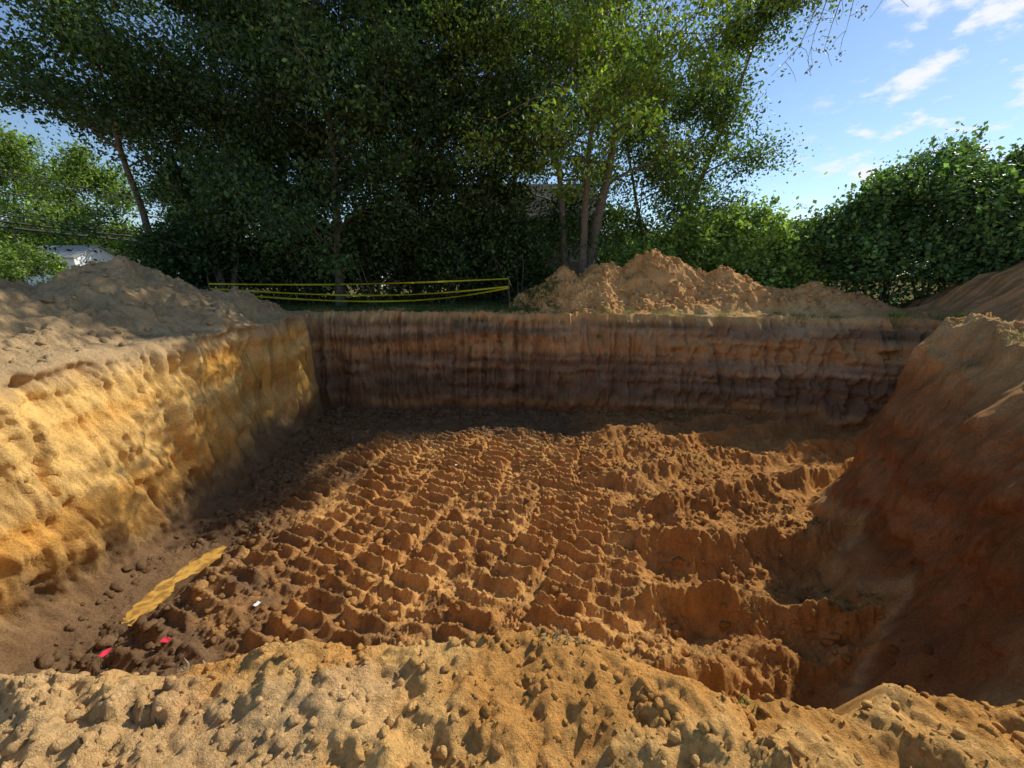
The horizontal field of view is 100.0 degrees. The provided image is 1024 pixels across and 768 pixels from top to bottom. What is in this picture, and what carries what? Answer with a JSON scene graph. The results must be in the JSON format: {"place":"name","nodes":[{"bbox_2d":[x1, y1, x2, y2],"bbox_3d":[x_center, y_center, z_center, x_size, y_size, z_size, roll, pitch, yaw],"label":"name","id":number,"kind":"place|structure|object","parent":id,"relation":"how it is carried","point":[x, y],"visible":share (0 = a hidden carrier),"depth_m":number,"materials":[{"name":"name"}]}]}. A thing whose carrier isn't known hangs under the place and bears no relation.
{"place":"outdoors","nodes":[
{"label":"outdoors","id":0,"kind":"place"},
{"bbox_2d":[0,169,255,241],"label":"utility line","id":1,"kind":"object","parent":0,"point":[30,230],"visible":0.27,"depth_m":31.39,"materials":[{"name":"black rubber"}]},
{"bbox_2d":[0,248,1023,767],"bbox_3d":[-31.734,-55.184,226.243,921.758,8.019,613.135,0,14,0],"label":"ground","id":2,"kind":"structure","parent":0,"point":[114,458],"depth_m":8.29,"materials":[{"name":"soil"}]},
{"bbox_2d":[0,232,103,285],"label":"understory shrub","id":3,"kind":"object","parent":2,"relation":"on","point":[15,256],"visible":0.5,"depth_m":34.43,"materials":[{"name":"green plant"}]},
{"bbox_2d":[0,114,106,280],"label":"background tree","id":4,"kind":"object","parent":2,"relation":"on","point":[12,146],"visible":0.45,"depth_m":55.20,"materials":[{"name":"green plant"}]},
{"bbox_2d":[25,247,114,285],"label":"walls","id":5,"kind":"structure","parent":2,"relation":"on","point":[93,255],"depth_m":49.35,"materials":[{"name":"white paint"}]},
{"bbox_2d":[27,245,113,257],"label":"roof","id":6,"kind":"structure","parent":5,"relation":"on","point":[77,250],"depth_m":49.49,"materials":[{"name":"grey"}]},
{"bbox_2d":[6,131,155,261],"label":"background tree","id":7,"kind":"object","parent":2,"relation":"on","point":[74,170],"visible":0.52,"depth_m":53.48,"materials":[{"name":"green plant"}]},
{"bbox_2d":[98,648,111,656],"bbox_3d":[-6.100,4.027,6.444,0.096,0.025,0.160,1,14,4],"label":"red wrapper","id":8,"kind":"object","parent":2,"relation":"on","point":[105,652],"visible":1,"depth_m":6.44,"materials":[{"name":"plastic"}]},
{"bbox_2d":[0,0,258,268],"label":"maple tree","id":9,"kind":"object","parent":2,"relation":"on","point":[50,11],"visible":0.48,"depth_m":17.40,"materials":[{"name":"green plant"}]},
{"bbox_2d":[159,637,171,642],"bbox_3d":[-5.200,3.843,6.449,0.140,0.020,0.084,2,14,9],"label":"red wrapper","id":10,"kind":"object","parent":2,"relation":"on","point":[165,639],"visible":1,"depth_m":6.46,"materials":[{"name":"plastic"}]},
{"bbox_2d":[121,546,226,625],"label":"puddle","id":11,"kind":"object","parent":2,"relation":"on","point":[156,596],"visible":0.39,"depth_m":8.01,"materials":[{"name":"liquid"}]},
{"bbox_2d":[0,0,349,292],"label":"maple tree","id":12,"kind":"object","parent":2,"relation":"on","point":[198,7],"visible":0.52,"depth_m":18.07,"materials":[{"name":"green plant"}]},
{"bbox_2d":[111,163,258,275],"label":"background tree","id":13,"kind":"object","parent":2,"relation":"on","point":[165,214],"visible":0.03,"depth_m":52.99,"materials":[{"name":"green plant"}]},
{"bbox_2d":[121,2,366,298],"bbox_3d":[-13.599,-14.489,25.599,14.802,18.781,13.617,0,14,0],"label":"maple tree","id":14,"kind":"object","parent":2,"relation":"on","point":[196,25],"visible":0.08,"depth_m":23.09,"materials":[{"name":"green plant"}]},
{"bbox_2d":[128,0,503,305],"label":"maple tree","id":15,"kind":"object","parent":2,"relation":"on","point":[294,77],"visible":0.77,"depth_m":16.94,"materials":[{"name":"green plant"}]},
{"bbox_2d":[105,186,559,305],"bbox_3d":[-8.653,-6.934,22.241,22.973,6.110,7.774,0,14,0],"label":"understory shrub","id":16,"kind":"object","parent":2,"relation":"on","point":[531,270],"visible":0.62,"depth_m":21.11,"materials":[{"name":"green plant"}]},
{"bbox_2d":[207,277,510,301],"bbox_3d":[-6.777,-3.909,19.386,13.496,1.801,0.092,0,14,-1],"label":"caution tape fence","id":17,"kind":"object","parent":2,"relation":"on","point":[503,287],"visible":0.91,"depth_m":19.33,"materials":[{"name":"yellow plastic"}]},
{"bbox_2d":[297,4,502,299],"bbox_3d":[-5.914,-15.037,25.941,14.571,19.659,15.141,7,16,27],"label":"maple tree","id":18,"kind":"object","parent":2,"relation":"on","point":[442,173],"visible":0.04,"depth_m":21.11,"materials":[{"name":"green plant"}]},
{"bbox_2d":[276,273,559,312],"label":"grass","id":19,"kind":"structure","parent":2,"relation":"on","point":[293,306],"depth_m":19.18,"materials":[{"name":"green plant"}]},
{"bbox_2d":[0,214,850,283],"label":"distant trees","id":20,"kind":"object","parent":2,"relation":"on","point":[599,250],"visible":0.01,"depth_m":66.58,"materials":[{"name":"green plant"}]},
{"bbox_2d":[265,0,626,302],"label":"maple tree","id":21,"kind":"object","parent":2,"relation":"on","point":[514,87],"visible":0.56,"depth_m":19.09,"materials":[{"name":"green plant"}]},
{"bbox_2d":[0,249,1023,767],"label":"soil clods","id":22,"kind":"object","parent":2,"relation":"on","point":[142,623],"visible":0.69,"depth_m":7.55,"materials":[{"name":"brown soil"}]},
{"bbox_2d":[415,0,640,298],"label":"maple tree","id":23,"kind":"object","parent":2,"relation":"on","point":[523,193],"visible":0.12,"depth_m":24.44,"materials":[{"name":"green plant"}]},
{"bbox_2d":[460,221,597,298],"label":"walls","id":24,"kind":"structure","parent":2,"relation":"on","point":[571,265],"depth_m":27.93,"materials":[{"name":"grey"}]},
{"bbox_2d":[454,184,604,220],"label":"roof","id":25,"kind":"structure","parent":24,"relation":"on","point":[545,194],"depth_m":28.45,"materials":[{"name":"grey"}]},
{"bbox_2d":[171,305,1023,716],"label":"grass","id":26,"kind":"structure","parent":2,"relation":"on","point":[721,315],"depth_m":15.15,"materials":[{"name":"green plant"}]},
{"bbox_2d":[389,0,864,273],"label":"maple tree","id":27,"kind":"object","parent":2,"relation":"on","point":[587,38],"visible":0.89,"depth_m":18.11,"materials":[{"name":"green plant"}]},
{"bbox_2d":[550,0,849,262],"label":"maple tree","id":28,"kind":"object","parent":2,"relation":"on","point":[727,118],"visible":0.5,"depth_m":22.48,"materials":[{"name":"green plant"}]},
{"bbox_2d":[601,191,1022,291],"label":"vine covered shrub","id":29,"kind":"object","parent":2,"relation":"on","point":[705,248],"visible":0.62,"depth_m":20.74,"materials":[{"name":"green plant"}]},
{"bbox_2d":[775,0,881,80],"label":"overhanging tree","id":30,"kind":"object","parent":2,"relation":"on","point":[834,37],"visible":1,"depth_m":8.67,"materials":[{"name":"green plant"}]},
{"bbox_2d":[770,121,1023,307],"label":"vine covered shrub","id":31,"kind":"object","parent":2,"relation":"on","point":[969,227],"visible":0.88,"depth_m":18.33,"materials":[{"name":"green plant"}]},
{"bbox_2d":[0,0,1023,275],"label":"sky","id":32,"kind":"structure","parent":0,"point":[905,76],"materials":[{"name":"blue"}]},
{"bbox_3d":[1.000,-8.632,27.696,7.700,1.400,0.060,0,14,0],"label":"window trim","id":33,"kind":"object","parent":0,"visible":0},
{"bbox_2d":[478,241,579,259],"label":"windows","id":34,"kind":"structure","parent":33,"relation":"attached to","point":[573,258],"depth_m":27.71,"materials":[{"name":"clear glass"}]}
]}

